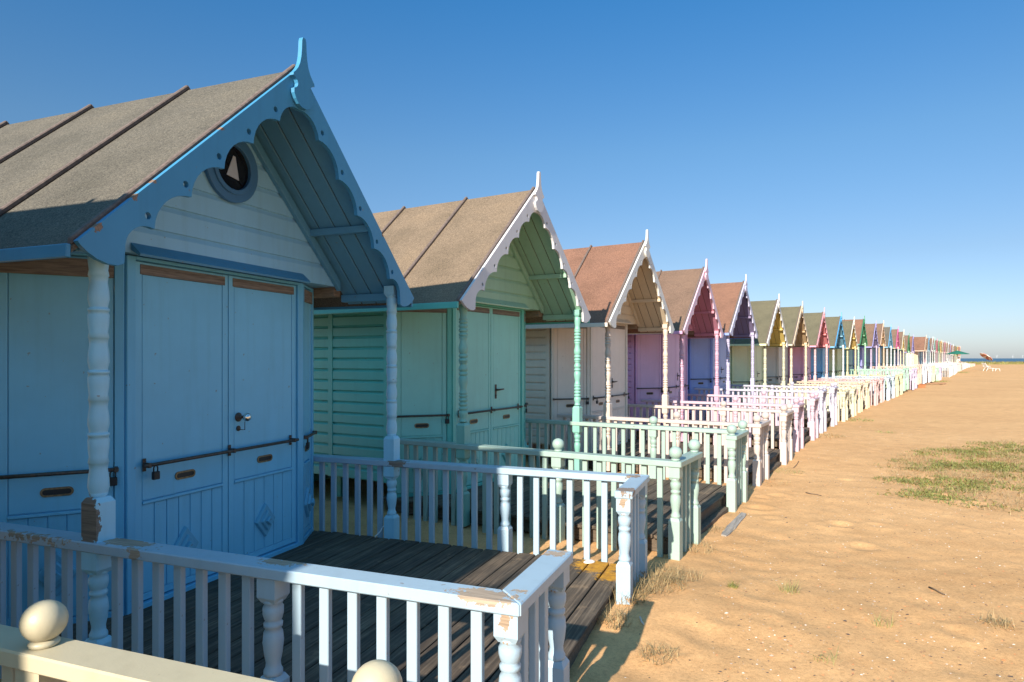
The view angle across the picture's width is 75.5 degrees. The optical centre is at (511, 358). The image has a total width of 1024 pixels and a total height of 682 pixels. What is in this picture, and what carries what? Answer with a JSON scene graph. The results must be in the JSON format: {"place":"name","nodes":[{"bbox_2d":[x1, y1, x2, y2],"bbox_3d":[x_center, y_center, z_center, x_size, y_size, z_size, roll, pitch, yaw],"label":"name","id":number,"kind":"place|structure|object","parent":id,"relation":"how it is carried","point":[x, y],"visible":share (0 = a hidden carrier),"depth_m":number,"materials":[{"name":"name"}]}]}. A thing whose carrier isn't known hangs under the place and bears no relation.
{"place":"outdoors","nodes":[
{"label":"outdoors","id":0,"kind":"place"},
{"bbox_2d":[0,364,1023,681],"bbox_3d":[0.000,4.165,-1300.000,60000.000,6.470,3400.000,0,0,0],"label":"sand","id":1,"kind":"structure","parent":0,"point":[702,628],"depth_m":4.80,"materials":[{"name":"beige sand"}]},
{"bbox_2d":[0,600,401,681],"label":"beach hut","id":2,"kind":"object","parent":1,"relation":"on","point":[35,647],"visible":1,"depth_m":1.64,"materials":[{"name":"paint"}]},
{"bbox_2d":[0,37,649,681],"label":"beach hut","id":3,"kind":"object","parent":1,"relation":"on","point":[168,285],"visible":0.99,"depth_m":3.74,"materials":[{"name":"paint"}]},
{"bbox_2d":[0,256,113,625],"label":"shutter door","id":4,"kind":"structure","parent":3,"relation":"in","point":[44,342],"depth_m":3.45,"materials":[{"name":"paint"}]},
{"bbox_2d":[136,261,227,600],"bbox_3d":[-1.973,0.412,3.975,0.104,1.915,0.712,0,0,21],"label":"door","id":5,"kind":"structure","parent":3,"relation":"in","point":[182,313],"depth_m":3.97,"materials":[{"name":"paint"}]},
{"bbox_2d":[227,156,238,180],"bbox_3d":[-1.795,-1.230,4.252,0.005,0.150,0.105,0,0,21],"label":"sail card","id":6,"kind":"object","parent":3,"relation":"attached to","point":[232,171],"visible":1,"depth_m":4.25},
{"bbox_2d":[228,275,295,555],"bbox_3d":[-1.714,0.412,4.619,0.128,1.915,0.661,0,0,21],"label":"door","id":7,"kind":"structure","parent":3,"relation":"in","point":[261,314],"depth_m":4.59,"materials":[{"name":"paint"}]},
{"bbox_2d":[304,288,314,534],"bbox_3d":[-1.604,0.412,5.190,0.104,1.915,0.298,0,0,-6],"label":"shutter door","id":8,"kind":"structure","parent":3,"relation":"in","point":[309,501],"depth_m":5.19,"materials":[{"name":"paint"}]},
{"bbox_2d":[583,559,594,563],"bbox_3d":[0.530,1.391,4.540,0.088,0.016,0.060,0,0,-23],"label":"shell","id":9,"kind":"object","parent":3,"relation":"on","point":[589,561],"visible":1,"depth_m":4.52},
{"bbox_2d":[314,171,748,560],"bbox_3d":[-0.278,0.002,7.322,5.077,3.945,2.849,0,0,31],"label":"beach hut","id":10,"kind":"object","parent":1,"relation":"on","point":[488,279],"visible":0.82,"depth_m":6.74,"materials":[{"name":"paint"}]},
{"bbox_2d":[396,309,446,493],"bbox_3d":[-0.904,0.386,6.624,0.513,1.915,0.104,0,0,-19],"label":"shutter door","id":11,"kind":"structure","parent":10,"relation":"in","point":[421,350],"depth_m":6.63,"materials":[{"name":"paint"}]},
{"bbox_2d":[456,305,490,488],"bbox_3d":[-0.405,0.386,7.072,0.104,1.915,0.681,0,0,30],"label":"door","id":12,"kind":"structure","parent":10,"relation":"in","point":[479,319],"depth_m":7.16,"materials":[{"name":"paint"}]},
{"bbox_2d":[491,307,519,477],"bbox_3d":[-0.061,0.386,7.658,0.104,1.915,0.661,0,0,31],"label":"door","id":13,"kind":"structure","parent":10,"relation":"in","point":[505,323],"depth_m":7.65,"materials":[{"name":"paint"}]},
{"bbox_2d":[524,313,528,456],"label":"shutter door","id":14,"kind":"structure","parent":10,"relation":"in","point":[525,443],"depth_m":8.16,"materials":[{"name":"paint"}]},
{"bbox_2d":[595,598,641,630],"bbox_3d":[0.557,1.435,3.718,0.384,0.131,0.414,0,0,0],"label":"grass clump","id":15,"kind":"object","parent":1,"relation":"on","point":[617,615],"visible":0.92,"depth_m":3.72,"materials":[{"name":"plant"}]},
{"bbox_2d":[592,575,666,605],"bbox_3d":[0.742,1.407,4.023,0.429,0.177,0.458,0,0,-30],"label":"grass clump","id":16,"kind":"object","parent":1,"relation":"on","point":[637,593],"visible":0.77,"depth_m":4.01,"materials":[{"name":"plant"}]},
{"bbox_2d":[526,230,793,485],"bbox_3d":[1.496,0.021,10.378,5.077,3.945,2.849,0,0,31],"label":"beach hut","id":17,"kind":"object","parent":1,"relation":"on","point":[619,286],"visible":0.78,"depth_m":9.76,"materials":[{"name":"paint"}]},
{"bbox_2d":[554,327,586,450],"bbox_3d":[0.860,0.406,9.689,0.513,1.915,0.104,0,0,-18],"label":"shutter door","id":18,"kind":"structure","parent":17,"relation":"in","point":[564,345],"depth_m":9.68,"materials":[{"name":"paint"}]},
{"bbox_2d":[592,327,605,448],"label":"door","id":19,"kind":"structure","parent":17,"relation":"in","point":[598,333],"depth_m":10.06,"materials":[{"name":"paint"}]},
{"bbox_2d":[610,324,624,443],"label":"door","id":20,"kind":"structure","parent":17,"relation":"in","point":[617,347],"depth_m":10.72,"materials":[{"name":"paint"}]},
{"bbox_2d":[636,638,689,665],"bbox_3d":[0.750,1.473,3.313,0.279,0.079,0.288,0,0,27],"label":"grass clump","id":21,"kind":"object","parent":1,"relation":"on","point":[650,645],"visible":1,"depth_m":3.34,"materials":[{"name":"plant"}]},
{"bbox_2d":[633,561,702,597],"bbox_3d":[0.884,1.416,4.284,0.669,0.158,0.708,0,0,0],"label":"grass clump","id":22,"kind":"object","parent":1,"relation":"on","point":[651,585],"visible":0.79,"depth_m":4.27,"materials":[{"name":"plant"}]},
{"bbox_2d":[647,560,702,582],"bbox_3d":[1.085,1.453,4.490,0.511,0.108,0.521,0,0,0],"label":"grass clump","id":23,"kind":"object","parent":1,"relation":"on","point":[675,573],"visible":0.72,"depth_m":4.53,"materials":[{"name":"plant"}]},
{"bbox_2d":[687,537,723,554],"bbox_3d":[1.455,1.492,5.299,0.410,0.086,0.459,0,0,0],"label":"grass clump","id":24,"kind":"object","parent":1,"relation":"on","point":[702,548],"visible":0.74,"depth_m":5.26,"materials":[{"name":"plant"}]},
{"bbox_2d":[703,523,734,531],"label":"grass clump","id":25,"kind":"object","parent":1,"relation":"on","point":[717,527],"visible":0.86,"depth_m":5.88,"materials":[{"name":"plant"}]},
{"bbox_2d":[628,259,819,451],"bbox_3d":[3.300,0.004,13.433,5.077,3.945,2.849,0,0,32],"label":"beach hut","id":26,"kind":"object","parent":1,"relation":"on","point":[690,301],"visible":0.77,"depth_m":12.79,"materials":[{"name":"paint"}]},
{"bbox_2d":[638,334,661,424],"bbox_3d":[2.657,0.389,12.749,0.513,1.915,0.104,0,0,-18],"label":"shutter door","id":27,"kind":"structure","parent":26,"relation":"in","point":[649,346],"depth_m":12.75,"materials":[{"name":"paint"}]},
{"bbox_2d":[667,334,675,425],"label":"door","id":28,"kind":"structure","parent":26,"relation":"in","point":[671,362],"depth_m":13.25,"materials":[{"name":"paint"}]},
{"bbox_2d":[676,334,685,419],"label":"door","id":29,"kind":"structure","parent":26,"relation":"in","point":[677,335],"depth_m":13.63,"materials":[{"name":"paint"}]},
{"bbox_2d":[724,580,739,588],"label":"grass clump","id":30,"kind":"object","parent":1,"relation":"on","point":[733,586],"visible":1,"depth_m":4.28,"materials":[{"name":"plant"}]},
{"bbox_2d":[721,512,745,536],"bbox_3d":[2.037,1.537,6.052,0.076,0.066,0.932,0,0,29],"label":"driftwood plank","id":31,"kind":"object","parent":1,"relation":"on","point":[733,524],"visible":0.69,"depth_m":5.99,"materials":[{"name":"grey wood"}]},
{"bbox_2d":[687,274,837,432],"bbox_3d":[5.165,-0.077,16.490,5.077,3.945,2.849,0,0,33],"label":"beach hut","id":32,"kind":"object","parent":1,"relation":"on","point":[734,310],"visible":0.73,"depth_m":15.84,"materials":[{"name":"paint"}]},
{"bbox_2d":[691,338,709,410],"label":"shutter door","id":33,"kind":"structure","parent":32,"relation":"in","point":[700,347],"depth_m":15.82,"materials":[{"name":"paint"}]},
{"bbox_2d":[713,338,719,387],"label":"door","id":34,"kind":"structure","parent":32,"relation":"in","point":[713,338],"depth_m":16.11,"materials":[{"name":"paint"}]},
{"bbox_2d":[720,335,726,406],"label":"door","id":35,"kind":"structure","parent":32,"relation":"in","point":[723,344],"depth_m":16.79,"materials":[{"name":"paint"}]},
{"bbox_2d":[763,477,794,486],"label":"grass clump","id":36,"kind":"object","parent":1,"relation":"on","point":[786,482],"visible":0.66,"depth_m":8.21,"materials":[{"name":"plant"}]},
{"bbox_2d":[774,467,804,473],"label":"grass clump","id":37,"kind":"object","parent":1,"relation":"on","point":[789,471],"visible":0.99,"depth_m":9.06,"materials":[{"name":"beige plant"}]},
{"bbox_2d":[777,578,802,594],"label":"grass clump","id":38,"kind":"object","parent":1,"relation":"on","point":[790,586],"visible":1,"depth_m":4.26,"materials":[{"name":"beige plant"}]},
{"bbox_2d":[729,294,856,421],"bbox_3d":[7.210,0.100,19.549,5.077,3.945,2.849,0,0,33],"label":"beach hut","id":39,"kind":"object","parent":1,"relation":"on","point":[769,322],"visible":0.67,"depth_m":18.92,"materials":[{"name":"paint"}]},
{"bbox_2d":[734,346,748,407],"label":"shutter door","id":40,"kind":"structure","parent":39,"relation":"in","point":[741,353],"depth_m":18.90,"materials":[{"name":"paint"}]},
{"bbox_2d":[754,346,756,388],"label":"door","id":41,"kind":"structure","parent":39,"relation":"in","point":[755,347],"depth_m":19.47,"materials":[{"name":"paint"}]},
{"bbox_2d":[757,346,761,395],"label":"door","id":42,"kind":"structure","parent":39,"relation":"in","point":[759,348],"depth_m":19.88,"materials":[{"name":"paint"}]},
{"bbox_2d":[763,301,869,412],"bbox_3d":[9.235,0.044,22.604,5.077,3.945,2.849,0,0,34],"label":"beach hut","id":43,"kind":"object","parent":1,"relation":"on","point":[795,326],"visible":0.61,"depth_m":22.01,"materials":[{"name":"paint"}]},
{"bbox_2d":[766,347,776,395],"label":"shutter door","id":44,"kind":"structure","parent":43,"relation":"in","point":[771,356],"depth_m":21.97,"materials":[{"name":"paint"}]},
{"bbox_2d":[779,347,782,382],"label":"door","id":45,"kind":"structure","parent":43,"relation":"in","point":[780,348],"depth_m":22.35,"materials":[{"name":"paint"}]},
{"bbox_2d":[785,347,786,395],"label":"door","id":46,"kind":"structure","parent":43,"relation":"in","point":[785,347],"depth_m":23.13,"materials":[{"name":"paint"}]},
{"bbox_2d":[805,649,842,664],"bbox_3d":[1.578,1.482,3.312,0.226,0.082,0.119,0,0,-11],"label":"grass clump","id":47,"kind":"object","parent":1,"relation":"on","point":[827,657],"visible":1,"depth_m":3.31,"materials":[{"name":"beige plant"}]},
{"bbox_2d":[819,433,845,438],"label":"grass clump","id":48,"kind":"object","parent":1,"relation":"on","point":[826,435],"visible":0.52,"depth_m":13.38,"materials":[{"name":"plant"}]},
{"bbox_2d":[788,308,883,405],"bbox_3d":[11.415,0.035,25.659,5.077,3.945,2.849,0,0,34],"label":"beach hut","id":49,"kind":"object","parent":1,"relation":"on","point":[817,331],"visible":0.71,"depth_m":25.05,"materials":[{"name":"paint"}]},
{"bbox_2d":[792,347,801,385],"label":"shutter door","id":50,"kind":"structure","parent":49,"relation":"in","point":[797,351],"depth_m":25.03,"materials":[{"name":"paint"}]},
{"bbox_2d":[807,347,809,383],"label":"door","id":51,"kind":"structure","parent":49,"relation":"in","point":[808,348],"depth_m":25.99,"materials":[{"name":"paint"}]},
{"bbox_2d":[811,312,895,400],"bbox_3d":[13.501,0.010,28.534,5.077,3.945,2.849,0,0,35],"label":"beach hut","id":52,"kind":"object","parent":1,"relation":"on","point":[835,330],"visible":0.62,"depth_m":27.93,"materials":[{"name":"paint"}]},
{"bbox_2d":[811,348,820,377],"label":"shutter door","id":53,"kind":"structure","parent":52,"relation":"in","point":[818,350],"depth_m":27.91,"materials":[{"name":"paint"}]},
{"bbox_2d":[823,348,824,378],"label":"door","id":54,"kind":"structure","parent":52,"relation":"in","point":[823,348],"depth_m":28.31,"materials":[{"name":"paint"}]},
{"bbox_2d":[849,417,872,421],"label":"grass clump","id":55,"kind":"object","parent":1,"relation":"on","point":[861,419],"visible":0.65,"depth_m":17.52,"materials":[{"name":"beige plant"}]},
{"bbox_2d":[829,317,902,396],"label":"beach hut","id":56,"kind":"object","parent":1,"relation":"on","point":[850,335],"visible":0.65,"depth_m":30.82,"materials":[{"name":"paint"}]},
{"bbox_2d":[829,349,835,375],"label":"shutter door","id":57,"kind":"structure","parent":56,"relation":"in","point":[830,350],"depth_m":30.77,"materials":[{"name":"paint"}]},
{"bbox_2d":[837,349,839,375],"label":"door","id":58,"kind":"structure","parent":56,"relation":"in","point":[838,350],"depth_m":31.21,"materials":[{"name":"paint"}]},
{"bbox_2d":[840,349,841,384],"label":"door","id":59,"kind":"structure","parent":56,"relation":"in","point":[840,349],"depth_m":31.92,"materials":[{"name":"paint"}]},
{"bbox_2d":[711,426,1023,681],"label":"pebbles","id":60,"kind":"object","parent":1,"relation":"on","point":[771,655],"visible":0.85,"depth_m":4.04,"materials":[{"name":"grey stone"}]},
{"bbox_2d":[842,316,908,390],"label":"beach hut","id":61,"kind":"object","parent":1,"relation":"on","point":[860,329],"visible":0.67,"depth_m":33.68,"materials":[{"name":"paint"}]},
{"bbox_2d":[844,350,846,374],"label":"shutter door","id":62,"kind":"structure","parent":61,"relation":"in","point":[845,353],"depth_m":33.67,"materials":[{"name":"paint"}]},
{"bbox_2d":[849,350,850,374],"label":"door","id":63,"kind":"structure","parent":61,"relation":"in","point":[849,350],"depth_m":34.12,"materials":[{"name":"paint"}]},
{"bbox_2d":[851,350,852,374],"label":"door","id":64,"kind":"structure","parent":61,"relation":"in","point":[851,350],"depth_m":34.80,"materials":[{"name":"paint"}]},
{"bbox_2d":[869,611,896,627],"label":"grass clump","id":65,"kind":"object","parent":1,"relation":"on","point":[884,621],"visible":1,"depth_m":3.75,"materials":[{"name":"beige plant"}]},
{"bbox_2d":[853,320,917,389],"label":"beach hut","id":66,"kind":"object","parent":1,"relation":"on","point":[871,334],"visible":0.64,"depth_m":36.50,"materials":[{"name":"paint"}]},
{"bbox_2d":[853,348,860,368],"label":"shutter door","id":67,"kind":"structure","parent":66,"relation":"in","point":[859,348],"depth_m":36.51,"materials":[{"name":"paint"}]},
{"bbox_2d":[866,320,921,384],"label":"beach hut","id":68,"kind":"object","parent":1,"relation":"on","point":[881,335],"visible":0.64,"depth_m":39.40,"materials":[{"name":"paint"}]},
{"bbox_2d":[866,348,868,368],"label":"shutter door","id":69,"kind":"structure","parent":68,"relation":"in","point":[867,349],"depth_m":39.40,"materials":[{"name":"paint"}]},
{"bbox_2d":[874,326,926,383],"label":"beach hut","id":70,"kind":"object","parent":1,"relation":"on","point":[888,337],"visible":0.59,"depth_m":42.26,"materials":[{"name":"paint"}]},
{"bbox_2d":[874,348,877,368],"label":"shutter door","id":71,"kind":"structure","parent":70,"relation":"in","point":[874,348],"depth_m":42.26,"materials":[{"name":"paint"}]},
{"bbox_2d":[882,327,931,382],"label":"beach hut","id":72,"kind":"object","parent":1,"relation":"on","point":[895,338],"visible":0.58,"depth_m":45.12,"materials":[{"name":"paint"}]},
{"bbox_2d":[882,349,885,374],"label":"shutter door","id":73,"kind":"structure","parent":72,"relation":"in","point":[882,349],"depth_m":45.15,"materials":[{"name":"paint"}]},
{"bbox_2d":[889,332,934,381],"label":"beach hut","id":74,"kind":"object","parent":1,"relation":"on","point":[901,341],"visible":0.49,"depth_m":47.98,"materials":[{"name":"paint"}]},
{"bbox_2d":[895,333,938,380],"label":"beach hut","id":75,"kind":"object","parent":1,"relation":"on","point":[907,344],"visible":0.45,"depth_m":50.85,"materials":[{"name":"paint"}]},
{"bbox_2d":[901,334,941,379],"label":"beach hut","id":76,"kind":"object","parent":1,"relation":"on","point":[911,339],"visible":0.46,"depth_m":53.77,"materials":[{"name":"paint"}]},
{"bbox_2d":[917,384,925,387],"bbox_3d":[23.584,1.586,38.178,0.620,0.215,0.260,0,0,-17],"label":"planter","id":77,"kind":"object","parent":1,"relation":"on","point":[921,385],"visible":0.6,"depth_m":38.07,"materials":[{"name":"ceramic"}]},
{"bbox_2d":[907,335,951,376],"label":"beach hut","id":78,"kind":"object","parent":1,"relation":"on","point":[920,343],"visible":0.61,"depth_m":61.26,"materials":[{"name":"paint"}]},
{"bbox_2d":[913,351,916,365],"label":"shutter door","id":79,"kind":"structure","parent":78,"relation":"in","point":[915,354],"depth_m":61.28,"materials":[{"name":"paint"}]},
{"bbox_2d":[919,336,952,375],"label":"beach hut","id":80,"kind":"object","parent":1,"relation":"on","point":[921,353],"visible":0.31,"depth_m":63.90,"materials":[{"name":"paint"}]},
{"bbox_2d":[924,338,955,374],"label":"beach hut","id":81,"kind":"object","parent":1,"relation":"on","point":[932,350],"visible":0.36,"depth_m":66.49,"materials":[{"name":"paint"}]},
{"bbox_2d":[927,339,956,372],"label":"beach hut","id":82,"kind":"object","parent":1,"relation":"on","point":[934,357],"visible":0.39,"depth_m":69.27,"materials":[{"name":"paint"}]},
{"bbox_2d":[929,339,958,371],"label":"beach hut","id":83,"kind":"object","parent":1,"relation":"on","point":[936,344],"visible":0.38,"depth_m":71.72,"materials":[{"name":"paint"}]},
{"bbox_2d":[867,441,1023,512],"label":"grass","id":84,"kind":"structure","parent":1,"relation":"on","point":[936,466],"depth_m":8.73,"materials":[{"name":"plant"}]},
{"bbox_2d":[931,340,959,370],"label":"beach hut","id":85,"kind":"object","parent":1,"relation":"on","point":[938,355],"visible":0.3,"depth_m":74.32,"materials":[{"name":"paint"}]},
{"bbox_2d":[933,341,960,370],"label":"beach hut","id":86,"kind":"object","parent":1,"relation":"on","point":[940,342],"visible":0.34,"depth_m":76.91,"materials":[{"name":"paint"}]},
{"bbox_2d":[936,342,961,369],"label":"beach hut","id":87,"kind":"object","parent":1,"relation":"on","point":[942,355],"visible":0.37,"depth_m":80.27,"materials":[{"name":"paint"}]},
{"bbox_2d":[937,342,963,369],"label":"beach hut","id":88,"kind":"object","parent":1,"relation":"on","point":[944,350],"visible":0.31,"depth_m":81.97,"materials":[{"name":"paint"}]},
{"bbox_2d":[940,343,964,368],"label":"beach hut","id":89,"kind":"object","parent":1,"relation":"on","point":[946,354],"visible":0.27,"depth_m":84.88,"materials":[{"name":"paint"}]},
{"bbox_2d":[941,343,965,368],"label":"beach hut","id":90,"kind":"object","parent":1,"relation":"on","point":[948,354],"visible":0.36,"depth_m":87.30,"materials":[{"name":"paint"}]},
{"bbox_2d":[945,344,967,367],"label":"beach hut","id":91,"kind":"object","parent":1,"relation":"on","point":[950,356],"visible":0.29,"depth_m":89.69,"materials":[{"name":"paint"}]},
{"bbox_2d":[946,345,969,367],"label":"beach hut","id":92,"kind":"object","parent":1,"relation":"on","point":[952,350],"visible":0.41,"depth_m":92.30,"materials":[{"name":"paint"}]},
{"bbox_2d":[947,350,968,362],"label":"parasol","id":93,"kind":"object","parent":1,"relation":"on","point":[957,352],"visible":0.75,"depth_m":76.17,"materials":[{"name":"green fabric"}]},
{"bbox_2d":[948,346,971,366],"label":"beach hut","id":94,"kind":"object","parent":1,"relation":"on","point":[954,348],"visible":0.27,"depth_m":95.04,"materials":[{"name":"paint"}]},
{"bbox_2d":[980,353,992,360],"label":"parasol","id":95,"kind":"object","parent":1,"relation":"on","point":[985,356],"visible":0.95,"depth_m":78.27,"materials":[{"name":"orange fabric"}]},
{"bbox_2d":[982,363,996,370],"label":"sun lounger","id":96,"kind":"object","parent":1,"relation":"on","point":[984,365],"visible":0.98,"depth_m":76.46,"materials":[{"name":"white plastic"}]},
{"bbox_2d":[961,361,1023,364],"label":"turf","id":97,"kind":"structure","parent":1,"relation":"on","point":[998,362],"depth_m":117.30,"materials":[{"name":"beige plant"}]},
{"bbox_2d":[968,608,1017,628],"bbox_3d":[2.755,1.482,3.752,0.283,0.084,0.290,0,0,-14],"label":"grass clump","id":98,"kind":"object","parent":1,"relation":"on","point":[1003,621],"visible":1,"depth_m":3.76,"materials":[{"name":"plant"}]},
{"bbox_2d":[0,0,1023,357],"label":"sky","id":99,"kind":"structure","parent":0,"point":[858,159],"materials":[{"name":"blue"}]},
{"bbox_2d":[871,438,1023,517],"bbox_3d":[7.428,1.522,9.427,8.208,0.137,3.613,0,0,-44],"label":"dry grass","id":100,"kind":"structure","parent":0,"point":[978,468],"depth_m":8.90,"materials":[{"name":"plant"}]},
{"bbox_2d":[960,358,1023,361],"bbox_3d":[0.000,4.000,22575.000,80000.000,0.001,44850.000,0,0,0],"label":"sea","id":101,"kind":"structure","parent":0,"point":[993,360],"depth_m":2268.43,"materials":[{"name":"liquid"}]}
]}

